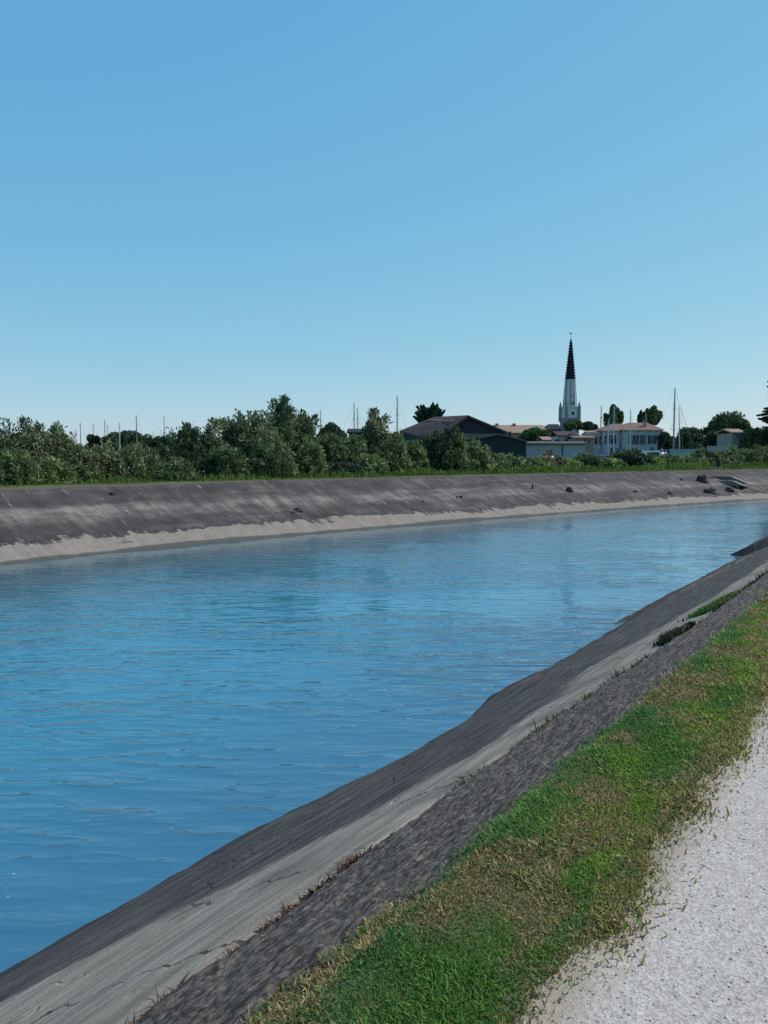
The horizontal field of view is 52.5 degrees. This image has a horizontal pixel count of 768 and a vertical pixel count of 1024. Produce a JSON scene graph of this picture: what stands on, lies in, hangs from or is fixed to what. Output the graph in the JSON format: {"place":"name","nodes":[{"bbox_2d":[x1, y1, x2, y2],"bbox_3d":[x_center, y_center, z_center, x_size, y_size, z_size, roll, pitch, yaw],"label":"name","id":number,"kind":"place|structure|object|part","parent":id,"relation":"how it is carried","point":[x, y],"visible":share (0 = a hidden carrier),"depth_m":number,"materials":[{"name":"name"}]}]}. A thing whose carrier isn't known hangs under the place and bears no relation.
{"place":"outdoors","nodes":[
{"label":"outdoors","id":0,"kind":"place"},
{"bbox_2d":[347,429,361,437],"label":"house","id":1,"kind":"structure","parent":0,"point":[352,432],"depth_m":109.53,"materials":[{"name":"stone"}]},
{"bbox_2d":[0,499,767,972],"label":"water","id":2,"kind":"structure","parent":0,"point":[166,713],"depth_m":13.27,"materials":[{"name":"liquid"}]},
{"bbox_2d":[0,536,767,1023],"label":"canal bank","id":3,"kind":"structure","parent":0,"point":[168,932],"depth_m":4.63,"materials":[{"name":"concrete"}]},
{"bbox_2d":[108,569,767,1023],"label":"weeds","id":4,"kind":"object","parent":3,"relation":"on","point":[350,861],"visible":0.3,"depth_m":4.01,"materials":[{"name":"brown plant"}]},
{"bbox_2d":[653,621,699,646],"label":"weed clump","id":5,"kind":"object","parent":3,"relation":"on","point":[667,636],"visible":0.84,"depth_m":8.69,"materials":[{"name":"green plant"}]},
{"bbox_2d":[677,585,754,622],"bbox_3d":[4.721,1.255,10.899,1.697,0.595,0.910,-4,6,-43],"label":"weed clump","id":6,"kind":"object","parent":3,"relation":"on","point":[703,610],"visible":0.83,"depth_m":10.69,"materials":[{"name":"green plant"}]},
{"bbox_2d":[0,470,767,563],"bbox_3d":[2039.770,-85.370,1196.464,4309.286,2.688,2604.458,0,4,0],"label":"canal bank","id":7,"kind":"structure","parent":0,"point":[42,524],"depth_m":37.27,"materials":[{"name":"concrete"}]},
{"bbox_2d":[293,508,302,511],"bbox_3d":[-4.111,-0.057,36.841,0.617,0.319,0.410,6,5,9],"label":"rock","id":8,"kind":"object","parent":7,"relation":"on","point":[298,509],"visible":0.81,"depth_m":36.69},
{"bbox_2d":[565,487,573,492],"bbox_3d":[12.232,-1.415,51.282,0.595,0.527,0.321,6,5,8],"label":"rock","id":9,"kind":"object","parent":7,"relation":"on","point":[569,489],"visible":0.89,"depth_m":51.18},
{"bbox_2d":[696,474,708,482],"bbox_3d":[25.415,-2.561,62.249,0.889,0.957,0.662,-3,5,-31],"label":"rock","id":10,"kind":"object","parent":7,"relation":"on","point":[701,478],"visible":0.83,"depth_m":62.04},
{"bbox_2d":[703,487,716,493],"bbox_3d":[24.893,-1.568,59.285,1.106,0.618,0.634,5,3,-8],"label":"rock","id":11,"kind":"object","parent":7,"relation":"on","point":[710,490],"visible":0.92,"depth_m":59.09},
{"bbox_2d":[710,476,749,485],"bbox_3d":[28.098,-2.575,64.189,3.726,0.750,1.702,3,5,36],"label":"concrete outlet","id":12,"kind":"object","parent":7,"relation":"on","point":[731,480],"visible":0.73,"depth_m":63.59,"materials":[{"name":"grey concrete"}]},
{"bbox_2d":[725,487,734,491],"bbox_3d":[27.206,-1.690,61.275,0.858,0.564,0.514,-1,4,-12],"label":"rock","id":13,"kind":"object","parent":7,"relation":"on","point":[727,489],"visible":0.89,"depth_m":61.10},
{"bbox_2d":[0,461,767,489],"bbox_3d":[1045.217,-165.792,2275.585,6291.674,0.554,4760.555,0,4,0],"label":"ground","id":14,"kind":"structure","parent":0,"point":[39,486],"depth_m":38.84,"materials":[{"name":"plant"}]},
{"bbox_2d":[0,417,40,482],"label":"shrub","id":15,"kind":"object","parent":14,"relation":"on","point":[5,442],"visible":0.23,"depth_m":36.24,"materials":[{"name":"green plant"}]},
{"bbox_2d":[0,446,50,484],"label":"shrub","id":16,"kind":"object","parent":14,"relation":"on","point":[16,466],"visible":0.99,"depth_m":34.05,"materials":[{"name":"green plant"}]},
{"bbox_2d":[5,415,58,463],"bbox_3d":[-17.111,-2.984,37.488,3.706,3.381,3.884,-2,5,-23],"label":"shrub","id":17,"kind":"object","parent":14,"relation":"on","point":[35,437],"visible":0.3,"depth_m":36.97,"materials":[{"name":"green plant"}]},
{"bbox_2d":[22,451,82,483],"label":"shrub","id":18,"kind":"object","parent":14,"relation":"on","point":[53,468],"visible":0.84,"depth_m":35.42,"materials":[{"name":"green plant"}]},
{"bbox_2d":[37,420,89,479],"bbox_3d":[-16.180,-2.961,38.401,2.989,3.186,2.919,-2,5,-24],"label":"shrub","id":19,"kind":"object","parent":14,"relation":"on","point":[59,441],"visible":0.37,"depth_m":38.17,"materials":[{"name":"green plant"}]},
{"bbox_2d":[65,442,109,480],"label":"shrub","id":20,"kind":"object","parent":14,"relation":"on","point":[89,458],"visible":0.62,"depth_m":38.83,"materials":[{"name":"green plant"}]},
{"bbox_2d":[86,433,101,449],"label":"tree","id":21,"kind":"object","parent":14,"relation":"on","point":[92,439],"visible":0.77,"depth_m":116.90,"materials":[{"name":"green plant"}]},
{"bbox_2d":[100,431,124,450],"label":"tree","id":22,"kind":"object","parent":14,"relation":"on","point":[115,438],"visible":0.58,"depth_m":116.76,"materials":[{"name":"green plant"}]},
{"bbox_2d":[92,439,133,479],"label":"shrub","id":23,"kind":"object","parent":14,"relation":"on","point":[108,453],"visible":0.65,"depth_m":40.02,"materials":[{"name":"green plant"}]},
{"bbox_2d":[110,422,127,448],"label":"sailboat","id":24,"kind":"object","parent":14,"relation":"on","point":[119,436],"visible":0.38,"depth_m":109.61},
{"bbox_2d":[111,441,154,479],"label":"shrub","id":25,"kind":"object","parent":14,"relation":"on","point":[135,456],"visible":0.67,"depth_m":40.86,"materials":[{"name":"green plant"}]},
{"bbox_2d":[122,415,146,447],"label":"sailboat","id":26,"kind":"object","parent":14,"relation":"on","point":[136,431],"visible":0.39,"depth_m":111.55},
{"bbox_2d":[118,429,152,452],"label":"tree","id":27,"kind":"object","parent":14,"relation":"on","point":[131,436],"visible":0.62,"depth_m":117.85,"materials":[{"name":"green plant"}]},
{"bbox_2d":[142,446,166,476],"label":"shrub","id":28,"kind":"object","parent":14,"relation":"on","point":[152,459],"visible":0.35,"depth_m":41.67,"materials":[{"name":"green plant"}]},
{"bbox_2d":[148,436,172,449],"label":"tree","id":29,"kind":"object","parent":14,"relation":"on","point":[155,443],"visible":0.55,"depth_m":108.48,"materials":[{"name":"green plant"}]},
{"bbox_2d":[155,430,183,460],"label":"shrub","id":30,"kind":"object","parent":14,"relation":"on","point":[169,450],"visible":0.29,"depth_m":42.64,"materials":[{"name":"green plant"}]},
{"bbox_2d":[149,456,205,480],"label":"shrub","id":31,"kind":"object","parent":14,"relation":"on","point":[178,468],"visible":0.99,"depth_m":39.83,"materials":[{"name":"green plant"}]},
{"bbox_2d":[162,421,207,475],"bbox_3d":[-11.209,-3.457,43.407,2.847,3.453,2.942,0,4,0],"label":"shrub","id":32,"kind":"object","parent":14,"relation":"on","point":[189,440],"visible":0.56,"depth_m":43.28,"materials":[{"name":"green plant"}]},
{"bbox_2d":[192,416,231,472],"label":"shrub","id":33,"kind":"object","parent":14,"relation":"on","point":[209,441],"visible":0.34,"depth_m":44.29,"materials":[{"name":"green plant"}]},
{"bbox_2d":[197,443,260,478],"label":"shrub","id":34,"kind":"object","parent":14,"relation":"on","point":[227,459],"visible":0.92,"depth_m":42.93,"materials":[{"name":"green plant"}]},
{"bbox_2d":[217,408,257,457],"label":"shrub","id":35,"kind":"object","parent":14,"relation":"on","point":[241,425],"visible":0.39,"depth_m":45.45,"materials":[{"name":"green plant"}]},
{"bbox_2d":[241,409,276,453],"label":"shrub","id":36,"kind":"object","parent":14,"relation":"on","point":[257,423],"visible":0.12,"depth_m":46.61,"materials":[{"name":"green plant"}]},
{"bbox_2d":[242,426,298,477],"bbox_3d":[-6.735,-3.449,45.359,3.785,3.163,4.159,0,4,0],"label":"shrub","id":37,"kind":"object","parent":14,"relation":"on","point":[270,454],"visible":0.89,"depth_m":44.48,"materials":[{"name":"green plant"}]},
{"bbox_2d":[267,394,316,469],"bbox_3d":[-6.118,-4.687,48.037,3.641,5.232,3.742,2,5,28],"label":"shrub","id":38,"kind":"object","parent":14,"relation":"on","point":[285,424],"visible":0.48,"depth_m":47.62,"materials":[{"name":"green plant"}]},
{"bbox_2d":[291,432,331,475],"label":"shrub","id":39,"kind":"object","parent":14,"relation":"on","point":[309,458],"visible":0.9,"depth_m":46.89,"materials":[{"name":"green plant"}]},
{"bbox_2d":[296,408,327,457],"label":"shrub","id":40,"kind":"object","parent":14,"relation":"on","point":[312,433],"visible":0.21,"depth_m":48.86,"materials":[{"name":"green plant"}]},
{"bbox_2d":[317,422,346,439],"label":"tree","id":41,"kind":"object","parent":14,"relation":"on","point":[332,427],"visible":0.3,"depth_m":78.92,"materials":[{"name":"green plant"}]},
{"bbox_2d":[318,430,351,465],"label":"shrub","id":42,"kind":"object","parent":14,"relation":"on","point":[335,449],"visible":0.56,"depth_m":50.00,"materials":[{"name":"green plant"}]},
{"bbox_2d":[324,461,373,475],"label":"shrub","id":43,"kind":"object","parent":14,"relation":"on","point":[338,466],"visible":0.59,"depth_m":47.39,"materials":[{"name":"green plant"}]},
{"bbox_2d":[345,404,360,428],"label":"sailboat","id":44,"kind":"object","parent":14,"relation":"on","point":[354,419],"visible":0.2,"depth_m":124.48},
{"bbox_2d":[340,433,367,461],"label":"shrub","id":45,"kind":"object","parent":14,"relation":"on","point":[356,445],"visible":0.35,"depth_m":51.04,"materials":[{"name":"green plant"}]},
{"bbox_2d":[351,407,362,428],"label":"sailboat","id":46,"kind":"object","parent":14,"relation":"on","point":[357,418],"visible":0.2,"depth_m":129.40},
{"bbox_2d":[349,453,389,475],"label":"shrub","id":47,"kind":"object","parent":14,"relation":"on","point":[370,462],"visible":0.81,"depth_m":49.60,"materials":[{"name":"green plant"}]},
{"bbox_2d":[359,406,400,469],"bbox_3d":[-0.526,-4.835,53.332,3.440,4.754,4.269,0,4,0],"label":"shrub","id":48,"kind":"object","parent":14,"relation":"on","point":[377,437],"visible":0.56,"depth_m":52.53,"materials":[{"name":"green plant"}]},
{"bbox_2d":[389,396,405,431],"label":"sailboat","id":49,"kind":"object","parent":14,"relation":"on","point":[397,414],"visible":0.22,"depth_m":119.44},
{"bbox_2d":[387,428,416,471],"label":"shrub","id":50,"kind":"object","parent":14,"relation":"on","point":[400,444],"visible":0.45,"depth_m":53.48,"materials":[{"name":"green plant"}]},
{"bbox_2d":[404,439,430,469],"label":"shrub","id":51,"kind":"object","parent":14,"relation":"on","point":[417,453],"visible":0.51,"depth_m":54.64,"materials":[{"name":"green plant"}]},
{"bbox_2d":[413,402,445,422],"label":"tree","id":52,"kind":"object","parent":14,"relation":"on","point":[423,413],"visible":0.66,"depth_m":128.35,"materials":[{"name":"green plant"}]},
{"bbox_2d":[416,424,469,471],"bbox_3d":[3.985,-4.587,56.776,4.729,3.766,4.586,0,4,0],"label":"shrub","id":53,"kind":"object","parent":14,"relation":"on","point":[439,447],"visible":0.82,"depth_m":56.02,"materials":[{"name":"green plant"}]},
{"bbox_2d":[451,429,474,470],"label":"shrub","id":54,"kind":"object","parent":14,"relation":"on","point":[461,444],"visible":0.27,"depth_m":57.52,"materials":[{"name":"green plant"}]},
{"bbox_2d":[466,438,500,471],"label":"shrub","id":55,"kind":"object","parent":14,"relation":"on","point":[480,457],"visible":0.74,"depth_m":58.66,"materials":[{"name":"green plant"}]},
{"bbox_2d":[490,451,513,469],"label":"shrub","id":56,"kind":"object","parent":14,"relation":"on","point":[503,462],"visible":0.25,"depth_m":60.28,"materials":[{"name":"green plant"}]},
{"bbox_2d":[477,431,527,456],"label":"shed","id":57,"kind":"structure","parent":14,"relation":"on","point":[498,443],"depth_m":89.68,"materials":[{"name":"grey metal"}]},
{"bbox_2d":[503,452,532,469],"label":"shrub","id":58,"kind":"object","parent":14,"relation":"on","point":[518,460],"visible":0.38,"depth_m":61.14,"materials":[{"name":"green plant"}]},
{"bbox_2d":[518,427,548,440],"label":"tree","id":59,"kind":"object","parent":14,"relation":"on","point":[533,434],"visible":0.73,"depth_m":201.83,"materials":[{"name":"green plant"}]},
{"bbox_2d":[522,453,552,467],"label":"shrub","id":60,"kind":"object","parent":14,"relation":"on","point":[537,460],"visible":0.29,"depth_m":62.89,"materials":[{"name":"green plant"}]},
{"bbox_2d":[537,449,568,467],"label":"shrub","id":61,"kind":"object","parent":14,"relation":"on","point":[557,460],"visible":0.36,"depth_m":64.18,"materials":[{"name":"green plant"}]},
{"bbox_2d":[562,419,585,430],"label":"tree","id":62,"kind":"object","parent":14,"relation":"on","point":[570,425],"visible":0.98,"depth_m":212.29,"materials":[{"name":"green plant"}]},
{"bbox_2d":[566,457,591,467],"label":"shrub","id":63,"kind":"object","parent":14,"relation":"on","point":[576,463],"visible":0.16,"depth_m":65.67,"materials":[{"name":"green plant"}]},
{"bbox_2d":[572,452,603,466],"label":"shrub","id":64,"kind":"object","parent":14,"relation":"on","point":[590,459],"visible":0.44,"depth_m":66.96,"materials":[{"name":"green plant"}]},
{"bbox_2d":[582,421,593,430],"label":"tree","id":65,"kind":"object","parent":14,"relation":"on","point":[589,425],"visible":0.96,"depth_m":212.47,"materials":[{"name":"green plant"}]},
{"bbox_2d":[596,419,616,456],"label":"sailboat","id":66,"kind":"object","parent":14,"relation":"on","point":[608,431],"visible":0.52,"depth_m":117.56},
{"bbox_2d":[596,407,623,457],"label":"sailboat","id":67,"kind":"object","parent":14,"relation":"on","point":[613,435],"visible":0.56,"depth_m":127.55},
{"bbox_2d":[601,404,623,426],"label":"poplar tree","id":68,"kind":"object","parent":14,"relation":"on","point":[618,417],"visible":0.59,"depth_m":182.35,"materials":[{"name":"green plant"}]},
{"bbox_2d":[598,457,629,468],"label":"shrub","id":69,"kind":"object","parent":14,"relation":"on","point":[611,462],"visible":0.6,"depth_m":69.08,"materials":[{"name":"green plant"}]},
{"bbox_2d":[582,420,663,457],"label":"white house","id":70,"kind":"structure","parent":14,"relation":"on","point":[644,434],"depth_m":149.89,"materials":[{"name":"paint"}]},
{"bbox_2d":[594,436,597,444],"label":"window","id":71,"kind":"structure","parent":70,"relation":"in","point":[595,440],"depth_m":150.52,"materials":[{"name":"grey glass"}]},
{"bbox_2d":[650,435,653,443],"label":"window","id":72,"kind":"structure","parent":70,"relation":"in","point":[651,436],"depth_m":149.32,"materials":[{"name":"grey glass"}]},
{"bbox_2d":[615,409,638,451],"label":"sailboat","id":73,"kind":"object","parent":14,"relation":"on","point":[630,421],"visible":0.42,"depth_m":123.56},
{"bbox_2d":[606,446,654,466],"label":"shrub","id":74,"kind":"object","parent":14,"relation":"on","point":[634,457],"visible":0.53,"depth_m":71.60,"materials":[{"name":"green plant"}]},
{"bbox_2d":[637,410,644,422],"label":"tree","id":75,"kind":"object","parent":14,"relation":"on","point":[640,417],"visible":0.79,"depth_m":182.58,"materials":[{"name":"green plant"}]},
{"bbox_2d":[631,452,670,466],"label":"shrub","id":76,"kind":"object","parent":14,"relation":"on","point":[657,458],"visible":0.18,"depth_m":72.76,"materials":[{"name":"green plant"}]},
{"bbox_2d":[643,405,662,425],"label":"poplar tree","id":77,"kind":"object","parent":14,"relation":"on","point":[653,415],"visible":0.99,"depth_m":183.03,"materials":[{"name":"green plant"}]},
{"bbox_2d":[657,431,675,453],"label":"tree","id":78,"kind":"object","parent":14,"relation":"on","point":[665,438],"visible":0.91,"depth_m":133.71,"materials":[{"name":"green plant"}]},
{"bbox_2d":[648,388,691,451],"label":"sailboat","id":79,"kind":"object","parent":14,"relation":"on","point":[667,450],"visible":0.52,"depth_m":127.30,"materials":[{"name":"metal"}]},
{"bbox_2d":[659,453,684,464],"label":"shrub","id":80,"kind":"object","parent":14,"relation":"on","point":[672,458],"visible":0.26,"depth_m":74.71,"materials":[{"name":"green plant"}]},
{"bbox_2d":[661,408,693,454],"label":"sailboat","id":81,"kind":"object","parent":14,"relation":"on","point":[679,433],"visible":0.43,"depth_m":117.36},
{"bbox_2d":[670,449,698,455],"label":"garden wall","id":82,"kind":"structure","parent":14,"relation":"on","point":[679,452],"depth_m":103.69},
{"bbox_2d":[674,427,703,448],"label":"tree","id":83,"kind":"object","parent":14,"relation":"on","point":[696,436],"visible":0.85,"depth_m":147.79,"materials":[{"name":"green plant"}]},
{"bbox_2d":[679,454,709,465],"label":"shrub","id":84,"kind":"object","parent":14,"relation":"on","point":[686,458],"visible":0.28,"depth_m":76.45,"materials":[{"name":"green plant"}]},
{"bbox_2d":[700,427,705,435],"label":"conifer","id":85,"kind":"object","parent":14,"relation":"on","point":[703,430],"visible":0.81,"depth_m":159.14,"materials":[{"name":"green plant"}]},
{"bbox_2d":[698,429,717,448],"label":"tree","id":86,"kind":"object","parent":14,"relation":"on","point":[710,438],"visible":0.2,"depth_m":116.66,"materials":[{"name":"green plant"}]},
{"bbox_2d":[687,444,730,466],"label":"shrub","id":87,"kind":"object","parent":14,"relation":"on","point":[714,457],"visible":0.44,"depth_m":78.38,"materials":[{"name":"green plant"}]},
{"bbox_2d":[707,446,737,451],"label":"garden wall","id":88,"kind":"structure","parent":14,"relation":"on","point":[717,448],"depth_m":99.67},
{"bbox_2d":[705,410,751,434],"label":"tree","id":89,"kind":"object","parent":14,"relation":"on","point":[718,422],"visible":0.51,"depth_m":142.16,"materials":[{"name":"green plant"}]},
{"bbox_2d":[713,443,744,465],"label":"shrub","id":90,"kind":"object","parent":14,"relation":"on","point":[732,456],"visible":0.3,"depth_m":80.17,"materials":[{"name":"green plant"}]},
{"bbox_2d":[731,447,765,463],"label":"shrub","id":91,"kind":"object","parent":14,"relation":"on","point":[750,456],"visible":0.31,"depth_m":81.80,"materials":[{"name":"green plant"}]},
{"bbox_2d":[737,427,761,449],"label":"tree","id":92,"kind":"object","parent":14,"relation":"on","point":[748,437],"visible":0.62,"depth_m":102.69,"materials":[{"name":"green plant"}]},
{"bbox_2d":[747,443,767,462],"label":"shrub","id":93,"kind":"object","parent":14,"relation":"on","point":[762,450],"visible":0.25,"depth_m":84.30,"materials":[{"name":"green plant"}]},
{"bbox_2d":[756,381,767,427],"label":"cedar tree","id":94,"kind":"object","parent":14,"relation":"on","point":[764,418],"visible":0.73,"depth_m":104.81,"materials":[{"name":"green plant"}]},
{"bbox_2d":[757,426,767,446],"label":"tree","id":95,"kind":"object","parent":14,"relation":"on","point":[762,439],"visible":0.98,"depth_m":94.33,"materials":[{"name":"green plant"}]},
{"bbox_2d":[0,0,767,454],"label":"sky","id":96,"kind":"structure","parent":0,"point":[209,208],"materials":[{"name":"blue"}]},
{"bbox_2d":[400,415,507,443],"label":"roof","id":97,"kind":"structure","parent":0,"point":[470,427],"depth_m":95.04,"materials":[{"name":"tile"}]},
{"bbox_2d":[240,586,767,1023],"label":"grass","id":98,"kind":"structure","parent":0,"point":[559,818],"depth_m":3.01,"materials":[{"name":"plant"}]},
{"bbox_2d":[493,423,545,437],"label":"church hall","id":99,"kind":"structure","parent":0,"point":[515,429],"depth_m":253.34,"materials":[{"name":"tile"}]},
{"bbox_2d":[288,595,767,1023],"bbox_3d":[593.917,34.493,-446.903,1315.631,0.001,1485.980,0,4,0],"label":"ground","id":100,"kind":"structure","parent":0,"point":[395,924],"depth_m":2.71,"materials":[{"name":"plant"}]},
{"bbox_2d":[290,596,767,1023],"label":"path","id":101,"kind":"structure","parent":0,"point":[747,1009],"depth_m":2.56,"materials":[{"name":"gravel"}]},
{"bbox_2d":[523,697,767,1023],"bbox_3d":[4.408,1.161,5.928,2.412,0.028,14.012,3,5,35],"label":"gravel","id":102,"kind":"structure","parent":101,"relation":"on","point":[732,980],"depth_m":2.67,"materials":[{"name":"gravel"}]},
{"bbox_2d":[536,437,550,440],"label":"house","id":103,"kind":"structure","parent":0,"point":[544,439],"depth_m":160.19,"materials":[{"name":"tile"}]},
{"bbox_2d":[526,441,587,459],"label":"long shed","id":104,"kind":"structure","parent":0,"point":[567,449],"depth_m":111.64,"materials":[{"name":"paint"}]},
{"bbox_2d":[544,333,580,436],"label":"church","id":105,"kind":"structure","parent":0,"point":[570,409],"depth_m":266.22,"materials":[{"name":"stone"}]},
{"bbox_2d":[549,430,579,440],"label":"house","id":106,"kind":"structure","parent":0,"point":[554,435],"depth_m":150.40,"materials":[{"name":"tile"}]},
{"bbox_2d":[565,436,595,455],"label":"house","id":107,"kind":"structure","parent":0,"point":[589,446],"depth_m":139.50,"materials":[{"name":"paint"}]},
{"bbox_2d":[642,451,660,455],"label":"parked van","id":108,"kind":"object","parent":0,"point":[656,453],"visible":0.06,"depth_m":111.69,"materials":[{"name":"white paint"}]},
{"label":"side window","id":109,"kind":"part","parent":108,"relation":"part of","materials":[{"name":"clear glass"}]},
{"bbox_2d":[714,429,742,448],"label":"house","id":110,"kind":"structure","parent":0,"point":[725,437],"depth_m":109.08,"materials":[{"name":"paint"}]}
]}

